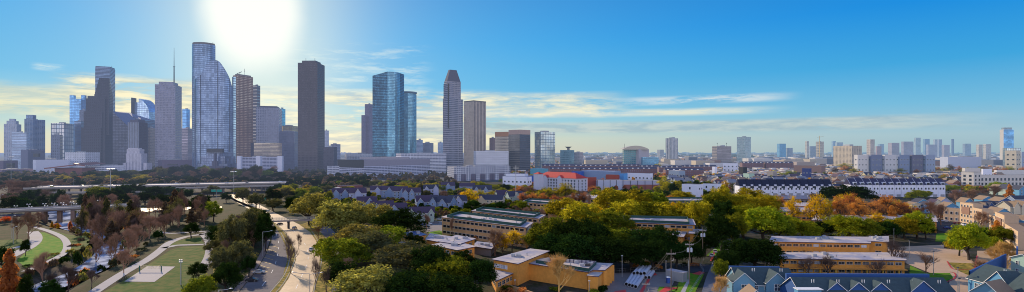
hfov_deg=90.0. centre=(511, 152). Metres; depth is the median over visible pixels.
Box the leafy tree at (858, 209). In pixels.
[847,197,876,216]
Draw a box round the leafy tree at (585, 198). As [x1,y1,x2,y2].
[577,192,587,202]
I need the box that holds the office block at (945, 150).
[942,145,949,156]
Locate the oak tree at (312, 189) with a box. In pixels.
[308,186,322,193]
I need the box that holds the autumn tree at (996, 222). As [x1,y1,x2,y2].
[988,220,1000,229]
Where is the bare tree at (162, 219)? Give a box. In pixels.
[154,214,173,234]
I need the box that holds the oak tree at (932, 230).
[914,223,937,238]
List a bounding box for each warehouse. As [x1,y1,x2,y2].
[530,168,547,174]
[582,170,620,178]
[596,179,622,189]
[623,180,659,189]
[940,157,980,169]
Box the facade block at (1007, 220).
[989,212,1023,249]
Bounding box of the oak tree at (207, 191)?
[200,189,213,195]
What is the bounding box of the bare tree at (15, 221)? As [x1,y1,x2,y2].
[9,214,25,238]
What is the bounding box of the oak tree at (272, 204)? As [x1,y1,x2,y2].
[262,198,283,210]
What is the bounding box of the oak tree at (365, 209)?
[343,200,379,226]
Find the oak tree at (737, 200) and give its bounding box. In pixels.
[728,193,760,207]
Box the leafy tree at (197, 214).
[193,208,205,222]
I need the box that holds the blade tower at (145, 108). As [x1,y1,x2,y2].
[131,98,154,119]
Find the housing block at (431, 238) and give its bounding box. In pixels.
[425,233,450,244]
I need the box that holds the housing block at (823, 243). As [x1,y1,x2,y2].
[770,235,870,251]
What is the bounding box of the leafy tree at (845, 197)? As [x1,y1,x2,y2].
[834,192,856,213]
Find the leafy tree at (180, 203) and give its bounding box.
[169,196,184,219]
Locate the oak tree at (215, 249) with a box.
[209,244,226,265]
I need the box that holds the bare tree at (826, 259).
[817,252,837,272]
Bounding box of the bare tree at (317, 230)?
[311,226,322,238]
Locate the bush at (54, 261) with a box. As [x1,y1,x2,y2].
[48,258,58,266]
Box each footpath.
[14,231,42,255]
[23,227,70,270]
[88,232,205,291]
[159,231,205,233]
[162,244,203,247]
[196,234,212,268]
[681,279,688,291]
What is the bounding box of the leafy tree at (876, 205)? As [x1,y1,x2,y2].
[864,198,887,214]
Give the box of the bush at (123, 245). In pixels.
[119,240,126,248]
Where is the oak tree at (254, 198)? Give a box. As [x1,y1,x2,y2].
[244,192,264,207]
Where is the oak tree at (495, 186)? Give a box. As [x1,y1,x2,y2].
[492,185,499,188]
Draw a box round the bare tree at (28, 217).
[21,211,42,238]
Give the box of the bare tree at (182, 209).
[168,208,186,225]
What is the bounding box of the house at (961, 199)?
[955,197,972,207]
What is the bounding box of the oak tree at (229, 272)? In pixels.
[211,260,245,291]
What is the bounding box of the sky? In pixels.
[0,0,1023,152]
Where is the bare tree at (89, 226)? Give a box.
[84,220,98,235]
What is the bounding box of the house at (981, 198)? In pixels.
[973,195,990,200]
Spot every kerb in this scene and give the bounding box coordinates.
[270,233,288,291]
[275,224,295,291]
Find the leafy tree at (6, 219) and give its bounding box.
[0,216,10,222]
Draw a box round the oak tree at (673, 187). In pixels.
[668,182,679,190]
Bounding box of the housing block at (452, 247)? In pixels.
[432,241,475,257]
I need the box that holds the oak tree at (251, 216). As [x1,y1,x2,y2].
[240,207,262,246]
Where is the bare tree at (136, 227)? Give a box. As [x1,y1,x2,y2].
[128,224,149,244]
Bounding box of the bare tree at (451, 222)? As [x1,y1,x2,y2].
[449,217,454,229]
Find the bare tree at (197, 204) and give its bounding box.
[193,199,201,209]
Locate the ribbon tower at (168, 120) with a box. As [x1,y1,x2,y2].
[155,66,181,166]
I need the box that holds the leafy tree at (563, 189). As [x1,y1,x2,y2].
[553,182,578,197]
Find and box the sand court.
[126,266,173,281]
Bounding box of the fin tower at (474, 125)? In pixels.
[464,100,485,165]
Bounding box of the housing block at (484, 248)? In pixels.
[474,241,493,255]
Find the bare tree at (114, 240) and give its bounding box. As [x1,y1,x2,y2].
[102,232,123,259]
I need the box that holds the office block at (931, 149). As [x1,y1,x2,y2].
[926,145,936,156]
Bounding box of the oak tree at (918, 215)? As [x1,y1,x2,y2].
[903,210,936,238]
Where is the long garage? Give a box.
[337,157,429,176]
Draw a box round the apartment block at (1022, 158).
[1021,152,1023,166]
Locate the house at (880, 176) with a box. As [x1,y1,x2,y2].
[875,175,887,177]
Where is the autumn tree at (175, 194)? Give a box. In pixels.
[167,189,185,208]
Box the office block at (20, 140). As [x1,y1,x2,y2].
[12,131,29,168]
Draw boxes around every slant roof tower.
[113,112,134,164]
[114,111,154,127]
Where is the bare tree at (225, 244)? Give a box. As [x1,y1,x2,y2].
[220,240,229,247]
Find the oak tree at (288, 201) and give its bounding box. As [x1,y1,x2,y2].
[283,197,293,209]
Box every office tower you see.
[51,122,73,159]
[148,127,154,166]
[253,84,259,142]
[489,137,494,149]
[495,132,508,150]
[777,144,785,156]
[937,139,941,156]
[951,139,953,155]
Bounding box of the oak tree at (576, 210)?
[559,200,602,222]
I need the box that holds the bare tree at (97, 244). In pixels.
[89,233,104,261]
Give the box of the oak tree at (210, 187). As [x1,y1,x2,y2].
[207,185,220,195]
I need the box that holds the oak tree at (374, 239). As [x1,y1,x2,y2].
[345,229,395,265]
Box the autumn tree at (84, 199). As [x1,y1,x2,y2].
[82,193,88,209]
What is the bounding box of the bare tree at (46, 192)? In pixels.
[39,190,55,198]
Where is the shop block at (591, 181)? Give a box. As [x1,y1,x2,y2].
[587,177,595,186]
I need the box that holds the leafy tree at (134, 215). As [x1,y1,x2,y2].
[124,210,139,230]
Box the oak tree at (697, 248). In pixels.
[683,240,705,262]
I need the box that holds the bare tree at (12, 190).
[8,187,25,195]
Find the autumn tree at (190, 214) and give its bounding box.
[184,209,199,223]
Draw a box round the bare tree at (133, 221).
[130,217,137,226]
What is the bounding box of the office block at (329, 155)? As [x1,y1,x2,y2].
[323,145,336,171]
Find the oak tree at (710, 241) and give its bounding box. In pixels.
[691,229,719,254]
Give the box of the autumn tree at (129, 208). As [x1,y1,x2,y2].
[122,200,137,218]
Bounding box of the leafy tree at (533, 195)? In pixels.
[527,192,537,197]
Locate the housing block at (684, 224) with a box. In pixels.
[611,215,695,240]
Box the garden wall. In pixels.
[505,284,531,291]
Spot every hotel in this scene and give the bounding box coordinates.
[474,150,508,165]
[534,172,587,190]
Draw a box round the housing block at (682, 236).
[672,231,686,242]
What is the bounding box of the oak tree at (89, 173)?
[82,171,100,176]
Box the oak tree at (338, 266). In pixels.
[321,260,360,289]
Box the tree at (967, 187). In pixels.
[962,186,973,191]
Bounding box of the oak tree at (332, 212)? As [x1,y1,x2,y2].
[308,199,367,231]
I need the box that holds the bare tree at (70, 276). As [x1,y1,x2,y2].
[56,267,82,291]
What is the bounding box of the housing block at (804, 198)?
[771,195,834,202]
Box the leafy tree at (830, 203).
[819,196,833,216]
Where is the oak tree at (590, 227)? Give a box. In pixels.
[570,217,613,260]
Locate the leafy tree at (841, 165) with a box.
[836,163,853,167]
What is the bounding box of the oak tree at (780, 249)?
[760,244,784,265]
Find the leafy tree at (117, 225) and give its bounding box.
[104,217,119,235]
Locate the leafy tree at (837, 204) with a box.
[827,194,852,216]
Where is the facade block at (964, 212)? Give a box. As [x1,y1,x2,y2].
[932,202,993,227]
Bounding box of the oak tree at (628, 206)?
[607,199,649,215]
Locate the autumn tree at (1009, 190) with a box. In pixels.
[1003,184,1014,197]
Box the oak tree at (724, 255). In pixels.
[710,250,742,275]
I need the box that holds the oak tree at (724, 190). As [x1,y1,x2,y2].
[709,184,733,205]
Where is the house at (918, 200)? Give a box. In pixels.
[911,198,928,202]
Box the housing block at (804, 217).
[780,207,835,220]
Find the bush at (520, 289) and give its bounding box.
[517,286,527,291]
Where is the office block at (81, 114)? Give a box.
[79,109,85,120]
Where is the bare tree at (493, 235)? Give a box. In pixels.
[486,228,505,255]
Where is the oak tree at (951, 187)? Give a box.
[945,185,961,191]
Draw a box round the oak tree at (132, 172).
[127,170,139,174]
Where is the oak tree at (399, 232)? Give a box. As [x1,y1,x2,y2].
[370,225,406,249]
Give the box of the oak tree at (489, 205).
[484,204,495,207]
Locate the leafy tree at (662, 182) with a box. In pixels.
[656,178,672,187]
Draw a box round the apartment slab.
[833,144,861,165]
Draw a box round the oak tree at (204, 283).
[181,273,220,291]
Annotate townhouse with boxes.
[332,188,348,199]
[348,187,366,197]
[356,196,376,206]
[370,186,381,196]
[370,200,393,207]
[381,186,392,197]
[382,202,406,209]
[392,186,407,198]
[402,187,420,200]
[406,206,434,221]
[414,195,431,206]
[423,184,438,194]
[428,195,457,207]
[441,182,454,191]
[448,195,467,208]
[459,183,474,191]
[472,185,491,194]
[477,194,505,203]
[494,190,507,194]
[504,191,523,202]
[725,266,790,291]
[735,179,746,192]
[739,284,757,291]
[745,179,754,193]
[753,179,762,192]
[760,179,769,194]
[768,179,777,194]
[776,179,785,194]
[783,179,793,194]
[791,179,801,194]
[799,179,808,194]
[807,179,816,194]
[814,179,824,193]
[822,179,832,186]
[843,178,857,186]
[854,178,864,186]
[861,178,871,196]
[868,178,879,195]
[876,178,886,196]
[883,178,893,196]
[890,178,900,196]
[897,178,908,196]
[904,178,915,191]
[912,178,922,189]
[919,178,930,196]
[926,178,937,196]
[933,178,944,196]
[966,254,1022,291]
[968,279,1015,291]
[1009,273,1023,291]
[1010,246,1023,272]
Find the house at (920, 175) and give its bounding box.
[914,174,927,176]
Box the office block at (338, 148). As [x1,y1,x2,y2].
[331,143,339,158]
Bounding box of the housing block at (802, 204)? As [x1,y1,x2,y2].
[778,203,848,213]
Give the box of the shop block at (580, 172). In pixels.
[572,171,583,175]
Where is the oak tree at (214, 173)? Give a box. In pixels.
[208,169,221,177]
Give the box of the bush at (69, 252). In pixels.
[65,248,74,254]
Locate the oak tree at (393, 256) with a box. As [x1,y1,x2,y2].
[369,240,445,275]
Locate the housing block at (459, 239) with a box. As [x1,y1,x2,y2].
[438,235,475,245]
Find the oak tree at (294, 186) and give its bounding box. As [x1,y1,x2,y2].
[290,183,298,188]
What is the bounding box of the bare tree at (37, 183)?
[27,180,45,190]
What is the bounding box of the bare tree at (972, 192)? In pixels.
[962,189,979,200]
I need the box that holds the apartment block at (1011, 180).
[981,175,1023,188]
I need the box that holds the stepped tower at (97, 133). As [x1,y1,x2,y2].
[81,78,112,164]
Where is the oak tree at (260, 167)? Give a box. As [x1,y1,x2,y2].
[250,164,262,171]
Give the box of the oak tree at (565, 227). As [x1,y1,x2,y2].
[545,218,583,238]
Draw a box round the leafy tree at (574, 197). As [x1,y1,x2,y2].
[571,193,578,200]
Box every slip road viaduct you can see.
[49,191,144,198]
[167,185,273,193]
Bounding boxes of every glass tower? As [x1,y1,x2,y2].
[70,95,86,123]
[95,66,114,111]
[182,108,189,127]
[192,42,235,168]
[281,107,284,125]
[372,72,403,156]
[914,138,920,154]
[923,139,929,154]
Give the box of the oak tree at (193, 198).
[188,194,211,207]
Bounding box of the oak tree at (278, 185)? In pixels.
[273,183,283,187]
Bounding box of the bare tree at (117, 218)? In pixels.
[111,208,122,227]
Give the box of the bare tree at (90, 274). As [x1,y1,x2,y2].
[85,270,100,286]
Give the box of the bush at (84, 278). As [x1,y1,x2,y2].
[78,272,88,280]
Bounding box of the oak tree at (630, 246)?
[607,236,651,270]
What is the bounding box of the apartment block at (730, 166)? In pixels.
[723,163,737,170]
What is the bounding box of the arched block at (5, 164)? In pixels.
[0,160,17,168]
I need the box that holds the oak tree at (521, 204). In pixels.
[516,200,530,208]
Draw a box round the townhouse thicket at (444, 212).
[319,189,574,216]
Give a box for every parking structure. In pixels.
[0,168,32,172]
[237,156,283,171]
[327,166,338,175]
[345,153,371,158]
[396,153,445,173]
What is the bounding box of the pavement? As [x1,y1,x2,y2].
[232,239,269,291]
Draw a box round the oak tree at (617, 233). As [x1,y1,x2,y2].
[608,227,631,240]
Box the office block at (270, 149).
[251,142,281,156]
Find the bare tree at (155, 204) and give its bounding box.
[149,198,160,215]
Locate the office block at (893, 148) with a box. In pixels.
[888,143,898,154]
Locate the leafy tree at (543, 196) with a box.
[538,192,547,198]
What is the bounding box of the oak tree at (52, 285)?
[37,279,65,291]
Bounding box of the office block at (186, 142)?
[182,127,191,159]
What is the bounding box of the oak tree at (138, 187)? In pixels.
[129,183,145,194]
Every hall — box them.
[44,162,104,174]
[123,148,151,170]
[158,159,191,167]
[337,185,362,187]
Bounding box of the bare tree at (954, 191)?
[948,189,967,203]
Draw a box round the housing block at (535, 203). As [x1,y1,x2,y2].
[524,198,562,212]
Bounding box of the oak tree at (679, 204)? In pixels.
[672,201,697,220]
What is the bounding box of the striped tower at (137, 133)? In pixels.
[128,120,147,162]
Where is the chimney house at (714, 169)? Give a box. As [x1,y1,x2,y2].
[712,167,716,172]
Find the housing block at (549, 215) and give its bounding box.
[548,207,567,221]
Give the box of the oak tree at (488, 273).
[462,258,499,287]
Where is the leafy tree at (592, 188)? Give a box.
[587,186,598,192]
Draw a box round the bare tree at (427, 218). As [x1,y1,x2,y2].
[424,214,430,227]
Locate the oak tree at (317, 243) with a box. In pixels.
[311,238,333,248]
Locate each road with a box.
[0,213,24,216]
[141,206,221,211]
[230,194,319,291]
[230,198,287,291]
[314,222,344,291]
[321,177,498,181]
[614,263,710,272]
[702,238,730,291]
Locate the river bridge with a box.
[0,203,140,223]
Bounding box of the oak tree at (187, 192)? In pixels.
[177,188,195,196]
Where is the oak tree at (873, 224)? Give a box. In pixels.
[849,218,886,236]
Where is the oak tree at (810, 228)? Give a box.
[780,217,824,235]
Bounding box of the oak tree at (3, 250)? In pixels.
[0,246,15,267]
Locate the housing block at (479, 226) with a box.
[441,211,532,247]
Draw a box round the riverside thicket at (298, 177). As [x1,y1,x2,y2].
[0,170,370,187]
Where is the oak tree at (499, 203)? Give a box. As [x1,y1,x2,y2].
[494,201,506,205]
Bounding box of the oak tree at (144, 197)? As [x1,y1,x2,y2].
[135,192,154,204]
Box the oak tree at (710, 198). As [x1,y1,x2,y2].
[695,191,732,209]
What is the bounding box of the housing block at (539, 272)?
[529,257,613,289]
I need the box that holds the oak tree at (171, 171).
[166,168,179,175]
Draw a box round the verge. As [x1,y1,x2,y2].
[300,222,331,291]
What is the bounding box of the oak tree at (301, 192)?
[294,188,308,196]
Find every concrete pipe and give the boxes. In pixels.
[624,273,633,285]
[628,273,636,286]
[631,274,640,287]
[634,275,643,288]
[636,265,644,274]
[639,265,646,274]
[643,265,651,274]
[647,270,654,278]
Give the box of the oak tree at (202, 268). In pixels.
[186,261,209,279]
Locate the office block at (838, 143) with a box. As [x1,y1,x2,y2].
[835,142,842,145]
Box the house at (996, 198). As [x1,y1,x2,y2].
[988,196,1011,201]
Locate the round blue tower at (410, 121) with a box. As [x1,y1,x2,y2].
[404,91,416,152]
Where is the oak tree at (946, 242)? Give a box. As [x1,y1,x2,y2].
[942,230,974,255]
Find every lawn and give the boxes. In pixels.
[0,239,22,249]
[17,232,62,267]
[48,229,89,250]
[104,246,204,291]
[170,237,203,245]
[429,230,441,234]
[657,287,677,290]
[675,273,703,291]
[909,265,952,280]
[935,233,947,241]
[949,262,973,274]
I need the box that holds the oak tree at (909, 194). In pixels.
[903,192,916,199]
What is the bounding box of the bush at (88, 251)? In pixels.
[83,246,91,259]
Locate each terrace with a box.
[542,164,573,170]
[550,167,579,172]
[574,164,609,166]
[580,167,618,170]
[610,164,639,166]
[618,167,656,175]
[639,165,658,166]
[657,166,682,171]
[663,168,703,176]
[681,165,716,170]
[740,161,763,168]
[763,161,793,167]
[778,273,955,291]
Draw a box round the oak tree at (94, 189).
[84,185,110,203]
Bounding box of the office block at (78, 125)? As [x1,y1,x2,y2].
[74,120,83,151]
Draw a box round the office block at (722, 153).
[712,143,730,162]
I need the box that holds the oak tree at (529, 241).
[521,230,538,248]
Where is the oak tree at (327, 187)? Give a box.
[320,185,332,190]
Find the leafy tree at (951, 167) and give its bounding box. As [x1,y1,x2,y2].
[945,164,954,170]
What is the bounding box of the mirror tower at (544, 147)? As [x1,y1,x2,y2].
[535,131,554,167]
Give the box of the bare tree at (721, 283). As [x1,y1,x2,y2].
[711,275,729,291]
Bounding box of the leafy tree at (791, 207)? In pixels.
[783,195,804,218]
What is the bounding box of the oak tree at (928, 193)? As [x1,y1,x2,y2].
[913,190,932,198]
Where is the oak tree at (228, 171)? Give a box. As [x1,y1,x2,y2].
[224,167,234,174]
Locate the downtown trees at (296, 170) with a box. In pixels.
[0,165,534,177]
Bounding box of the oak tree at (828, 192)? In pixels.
[815,186,844,199]
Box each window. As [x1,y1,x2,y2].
[6,163,14,167]
[774,284,780,290]
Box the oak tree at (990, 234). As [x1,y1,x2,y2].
[983,228,1000,238]
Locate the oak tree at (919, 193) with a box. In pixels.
[910,189,926,197]
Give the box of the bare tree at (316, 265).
[310,254,321,289]
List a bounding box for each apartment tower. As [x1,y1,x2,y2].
[4,119,20,159]
[24,115,44,149]
[325,129,328,146]
[361,103,371,152]
[417,139,422,152]
[438,142,442,152]
[666,137,677,158]
[737,136,750,161]
[805,141,808,157]
[867,139,874,154]
[976,145,982,158]
[983,144,990,158]
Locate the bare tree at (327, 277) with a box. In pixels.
[320,265,331,291]
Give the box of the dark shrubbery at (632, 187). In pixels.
[498,178,980,189]
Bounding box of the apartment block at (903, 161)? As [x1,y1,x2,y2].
[896,155,909,172]
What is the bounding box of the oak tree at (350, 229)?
[329,222,382,240]
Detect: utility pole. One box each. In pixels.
[671,249,675,291]
[685,240,693,284]
[699,227,704,261]
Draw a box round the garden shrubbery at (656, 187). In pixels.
[502,177,986,190]
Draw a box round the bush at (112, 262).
[107,258,117,267]
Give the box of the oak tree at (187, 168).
[180,166,193,173]
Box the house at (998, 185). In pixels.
[989,184,1000,194]
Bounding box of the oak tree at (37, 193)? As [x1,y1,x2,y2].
[33,189,49,197]
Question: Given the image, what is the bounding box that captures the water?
[32,210,125,291]
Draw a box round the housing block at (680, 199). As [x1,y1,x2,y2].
[666,197,702,204]
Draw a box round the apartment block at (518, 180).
[503,176,531,185]
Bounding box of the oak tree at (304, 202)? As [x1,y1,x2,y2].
[286,191,328,225]
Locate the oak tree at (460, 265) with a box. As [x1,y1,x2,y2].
[416,255,473,285]
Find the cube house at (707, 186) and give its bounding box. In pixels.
[703,183,720,191]
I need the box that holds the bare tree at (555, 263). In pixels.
[541,252,577,291]
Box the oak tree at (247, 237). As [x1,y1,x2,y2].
[242,231,258,246]
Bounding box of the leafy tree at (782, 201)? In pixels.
[776,196,786,206]
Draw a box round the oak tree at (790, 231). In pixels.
[762,214,797,237]
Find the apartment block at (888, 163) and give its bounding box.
[882,155,895,172]
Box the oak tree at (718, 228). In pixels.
[703,212,741,249]
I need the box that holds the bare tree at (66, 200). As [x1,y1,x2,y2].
[56,194,73,211]
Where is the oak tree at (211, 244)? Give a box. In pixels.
[202,240,222,250]
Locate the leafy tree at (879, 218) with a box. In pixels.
[863,213,891,225]
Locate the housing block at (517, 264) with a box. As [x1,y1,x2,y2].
[491,248,549,285]
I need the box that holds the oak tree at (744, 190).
[734,187,768,202]
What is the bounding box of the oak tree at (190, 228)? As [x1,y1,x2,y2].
[182,222,200,236]
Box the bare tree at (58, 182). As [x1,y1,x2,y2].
[54,180,67,184]
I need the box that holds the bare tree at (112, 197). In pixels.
[108,193,118,203]
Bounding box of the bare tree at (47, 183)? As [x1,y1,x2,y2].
[40,181,54,185]
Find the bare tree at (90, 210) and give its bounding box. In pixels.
[88,207,96,221]
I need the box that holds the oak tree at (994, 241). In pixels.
[983,236,1006,248]
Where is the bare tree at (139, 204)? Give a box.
[131,197,142,210]
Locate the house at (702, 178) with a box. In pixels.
[696,177,707,180]
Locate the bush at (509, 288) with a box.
[500,287,514,291]
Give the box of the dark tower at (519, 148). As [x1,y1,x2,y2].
[508,130,529,172]
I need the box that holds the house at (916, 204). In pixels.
[905,201,921,208]
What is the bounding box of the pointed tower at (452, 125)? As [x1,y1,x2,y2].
[443,70,462,171]
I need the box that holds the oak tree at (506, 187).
[499,184,510,189]
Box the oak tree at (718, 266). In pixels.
[711,258,728,277]
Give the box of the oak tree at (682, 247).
[664,240,696,266]
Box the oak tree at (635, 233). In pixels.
[619,226,654,243]
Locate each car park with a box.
[423,221,441,231]
[604,272,673,291]
[888,245,973,291]
[937,219,984,232]
[977,251,1023,269]
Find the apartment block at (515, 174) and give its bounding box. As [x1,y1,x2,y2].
[506,173,527,175]
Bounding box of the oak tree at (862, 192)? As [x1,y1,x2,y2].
[833,184,880,200]
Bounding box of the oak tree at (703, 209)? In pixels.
[680,201,714,228]
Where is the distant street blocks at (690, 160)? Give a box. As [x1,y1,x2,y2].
[584,156,1002,166]
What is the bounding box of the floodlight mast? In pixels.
[179,259,182,284]
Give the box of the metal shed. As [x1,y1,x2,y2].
[666,268,686,281]
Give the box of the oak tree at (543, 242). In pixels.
[531,232,569,256]
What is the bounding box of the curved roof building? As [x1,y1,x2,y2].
[621,144,658,164]
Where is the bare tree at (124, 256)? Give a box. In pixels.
[115,247,135,272]
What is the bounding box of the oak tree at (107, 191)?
[99,189,112,197]
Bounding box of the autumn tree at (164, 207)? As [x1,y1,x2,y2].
[160,201,168,214]
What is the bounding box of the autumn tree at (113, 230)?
[103,220,120,242]
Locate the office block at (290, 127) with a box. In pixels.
[282,125,297,131]
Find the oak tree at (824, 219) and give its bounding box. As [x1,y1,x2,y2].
[819,214,849,235]
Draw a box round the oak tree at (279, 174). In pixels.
[270,171,287,177]
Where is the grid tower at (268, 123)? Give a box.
[256,106,281,142]
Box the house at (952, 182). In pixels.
[945,180,960,185]
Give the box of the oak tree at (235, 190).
[229,187,246,192]
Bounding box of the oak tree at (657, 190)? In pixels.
[653,188,663,192]
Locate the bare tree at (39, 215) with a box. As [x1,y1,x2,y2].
[34,212,45,223]
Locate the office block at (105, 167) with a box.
[85,165,124,171]
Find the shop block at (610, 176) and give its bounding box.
[606,174,619,178]
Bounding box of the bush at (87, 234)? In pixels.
[83,231,90,236]
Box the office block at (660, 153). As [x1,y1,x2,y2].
[657,150,663,156]
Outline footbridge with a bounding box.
[270,216,319,228]
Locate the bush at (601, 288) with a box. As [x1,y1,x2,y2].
[598,285,606,291]
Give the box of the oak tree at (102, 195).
[87,192,109,202]
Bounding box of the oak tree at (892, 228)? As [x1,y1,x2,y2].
[877,220,905,235]
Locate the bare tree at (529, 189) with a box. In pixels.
[523,186,536,192]
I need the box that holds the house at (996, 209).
[988,206,1012,214]
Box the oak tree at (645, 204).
[626,200,668,215]
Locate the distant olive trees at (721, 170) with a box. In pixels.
[512,162,957,177]
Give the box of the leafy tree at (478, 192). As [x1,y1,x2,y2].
[474,189,485,200]
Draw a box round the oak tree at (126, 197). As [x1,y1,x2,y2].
[116,194,131,203]
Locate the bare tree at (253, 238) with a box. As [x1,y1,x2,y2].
[249,231,255,247]
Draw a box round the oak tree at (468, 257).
[452,249,476,267]
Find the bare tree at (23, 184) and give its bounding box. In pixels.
[7,180,32,188]
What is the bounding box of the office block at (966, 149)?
[963,144,970,155]
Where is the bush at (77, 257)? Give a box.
[72,251,83,265]
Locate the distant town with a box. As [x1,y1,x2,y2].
[463,153,999,162]
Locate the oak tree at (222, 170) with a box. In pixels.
[218,166,230,173]
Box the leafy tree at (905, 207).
[892,200,916,214]
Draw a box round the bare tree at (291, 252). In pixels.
[283,242,300,272]
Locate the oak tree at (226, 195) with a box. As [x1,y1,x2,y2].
[219,192,232,202]
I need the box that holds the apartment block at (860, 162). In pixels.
[854,155,867,171]
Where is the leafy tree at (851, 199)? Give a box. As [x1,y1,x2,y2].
[841,193,861,213]
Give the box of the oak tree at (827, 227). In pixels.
[814,221,836,235]
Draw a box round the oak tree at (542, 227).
[527,215,566,238]
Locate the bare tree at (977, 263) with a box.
[973,258,987,266]
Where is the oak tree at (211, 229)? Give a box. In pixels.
[202,225,222,241]
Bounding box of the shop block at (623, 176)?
[619,173,627,179]
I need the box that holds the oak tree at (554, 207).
[540,197,574,216]
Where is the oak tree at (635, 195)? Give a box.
[623,188,653,206]
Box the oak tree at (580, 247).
[550,232,604,262]
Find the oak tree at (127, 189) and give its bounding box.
[115,184,137,193]
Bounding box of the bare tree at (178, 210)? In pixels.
[170,205,183,223]
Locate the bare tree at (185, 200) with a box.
[181,195,189,214]
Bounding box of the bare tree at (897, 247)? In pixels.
[885,238,911,264]
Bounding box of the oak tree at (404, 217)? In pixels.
[368,207,429,241]
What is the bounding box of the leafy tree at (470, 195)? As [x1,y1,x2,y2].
[460,189,479,201]
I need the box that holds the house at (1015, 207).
[995,201,1023,214]
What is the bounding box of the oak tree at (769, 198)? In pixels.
[754,193,785,211]
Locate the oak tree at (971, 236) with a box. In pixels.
[944,222,993,259]
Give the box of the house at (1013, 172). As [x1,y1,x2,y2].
[994,170,1023,174]
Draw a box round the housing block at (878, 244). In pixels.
[867,235,888,251]
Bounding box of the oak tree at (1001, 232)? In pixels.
[986,225,1013,240]
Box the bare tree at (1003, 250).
[992,239,1018,268]
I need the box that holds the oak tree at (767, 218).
[742,205,792,239]
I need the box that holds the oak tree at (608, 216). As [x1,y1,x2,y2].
[596,208,636,229]
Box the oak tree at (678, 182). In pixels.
[673,180,681,187]
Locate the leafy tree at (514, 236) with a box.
[502,228,526,251]
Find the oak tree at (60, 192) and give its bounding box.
[51,189,67,205]
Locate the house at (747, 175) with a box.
[743,173,753,178]
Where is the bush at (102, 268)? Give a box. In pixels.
[97,264,105,271]
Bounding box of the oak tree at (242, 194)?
[234,188,249,203]
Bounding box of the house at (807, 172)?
[802,168,811,178]
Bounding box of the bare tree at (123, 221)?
[121,216,128,236]
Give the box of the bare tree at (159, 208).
[156,202,163,212]
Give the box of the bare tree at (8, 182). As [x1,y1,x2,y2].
[0,180,16,192]
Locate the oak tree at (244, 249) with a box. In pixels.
[221,239,258,272]
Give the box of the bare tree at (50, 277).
[41,272,63,284]
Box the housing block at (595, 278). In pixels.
[587,271,602,290]
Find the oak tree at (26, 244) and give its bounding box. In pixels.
[19,239,30,255]
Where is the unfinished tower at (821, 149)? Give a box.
[816,141,823,156]
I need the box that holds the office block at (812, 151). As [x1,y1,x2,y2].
[809,146,815,156]
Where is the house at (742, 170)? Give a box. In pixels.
[739,167,746,174]
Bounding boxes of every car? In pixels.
[245,277,258,281]
[252,269,264,273]
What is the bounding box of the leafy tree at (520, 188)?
[513,185,524,191]
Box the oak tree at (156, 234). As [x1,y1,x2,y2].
[151,230,163,240]
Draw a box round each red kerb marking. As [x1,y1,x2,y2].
[639,279,649,291]
[659,287,675,291]
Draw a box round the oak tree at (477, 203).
[469,200,481,205]
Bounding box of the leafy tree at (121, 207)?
[110,199,126,216]
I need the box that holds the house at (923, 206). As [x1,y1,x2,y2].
[920,201,929,212]
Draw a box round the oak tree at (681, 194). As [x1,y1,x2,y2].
[669,190,695,197]
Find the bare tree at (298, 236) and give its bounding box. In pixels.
[296,233,301,248]
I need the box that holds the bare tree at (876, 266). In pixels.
[865,257,886,273]
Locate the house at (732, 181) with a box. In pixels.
[726,179,735,186]
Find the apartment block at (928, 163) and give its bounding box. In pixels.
[923,155,934,171]
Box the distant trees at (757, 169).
[521,161,1000,173]
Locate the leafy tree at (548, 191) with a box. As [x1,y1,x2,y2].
[534,187,557,197]
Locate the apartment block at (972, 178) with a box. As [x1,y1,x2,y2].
[961,171,980,190]
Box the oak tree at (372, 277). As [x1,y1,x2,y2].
[323,263,394,291]
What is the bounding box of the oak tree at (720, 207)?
[704,199,735,238]
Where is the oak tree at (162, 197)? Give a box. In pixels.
[150,194,171,204]
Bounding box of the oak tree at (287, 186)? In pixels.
[280,185,294,190]
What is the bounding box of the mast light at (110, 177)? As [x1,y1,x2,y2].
[106,169,114,201]
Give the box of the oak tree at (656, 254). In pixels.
[634,237,674,269]
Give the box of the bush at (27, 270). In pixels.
[24,268,34,275]
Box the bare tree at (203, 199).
[200,192,207,205]
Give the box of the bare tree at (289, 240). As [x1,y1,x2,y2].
[284,230,296,259]
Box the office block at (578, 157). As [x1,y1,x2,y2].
[574,151,582,163]
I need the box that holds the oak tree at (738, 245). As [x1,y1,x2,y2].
[717,237,760,264]
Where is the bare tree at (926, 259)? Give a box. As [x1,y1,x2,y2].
[917,251,939,272]
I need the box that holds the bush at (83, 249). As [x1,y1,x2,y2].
[81,245,87,252]
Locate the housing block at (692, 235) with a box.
[688,229,701,242]
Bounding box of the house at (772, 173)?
[767,171,776,175]
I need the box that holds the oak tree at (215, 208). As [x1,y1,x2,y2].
[203,200,223,221]
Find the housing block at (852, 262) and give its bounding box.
[779,252,907,273]
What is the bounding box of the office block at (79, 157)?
[65,151,99,166]
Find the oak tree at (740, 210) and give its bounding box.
[726,203,764,238]
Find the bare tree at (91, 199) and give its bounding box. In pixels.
[86,195,97,209]
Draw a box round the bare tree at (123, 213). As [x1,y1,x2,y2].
[107,210,129,235]
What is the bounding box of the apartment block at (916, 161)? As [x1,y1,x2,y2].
[910,155,922,172]
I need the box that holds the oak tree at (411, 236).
[403,232,425,247]
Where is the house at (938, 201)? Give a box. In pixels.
[927,198,941,204]
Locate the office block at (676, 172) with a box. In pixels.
[669,170,684,175]
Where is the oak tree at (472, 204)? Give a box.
[462,202,475,206]
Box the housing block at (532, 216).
[472,207,545,225]
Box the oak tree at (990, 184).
[984,181,1007,188]
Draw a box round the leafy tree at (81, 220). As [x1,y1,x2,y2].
[71,205,89,232]
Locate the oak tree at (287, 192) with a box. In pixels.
[280,188,292,195]
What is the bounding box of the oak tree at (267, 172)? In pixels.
[261,170,272,175]
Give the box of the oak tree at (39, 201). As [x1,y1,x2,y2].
[34,194,51,206]
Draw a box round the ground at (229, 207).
[0,153,1023,291]

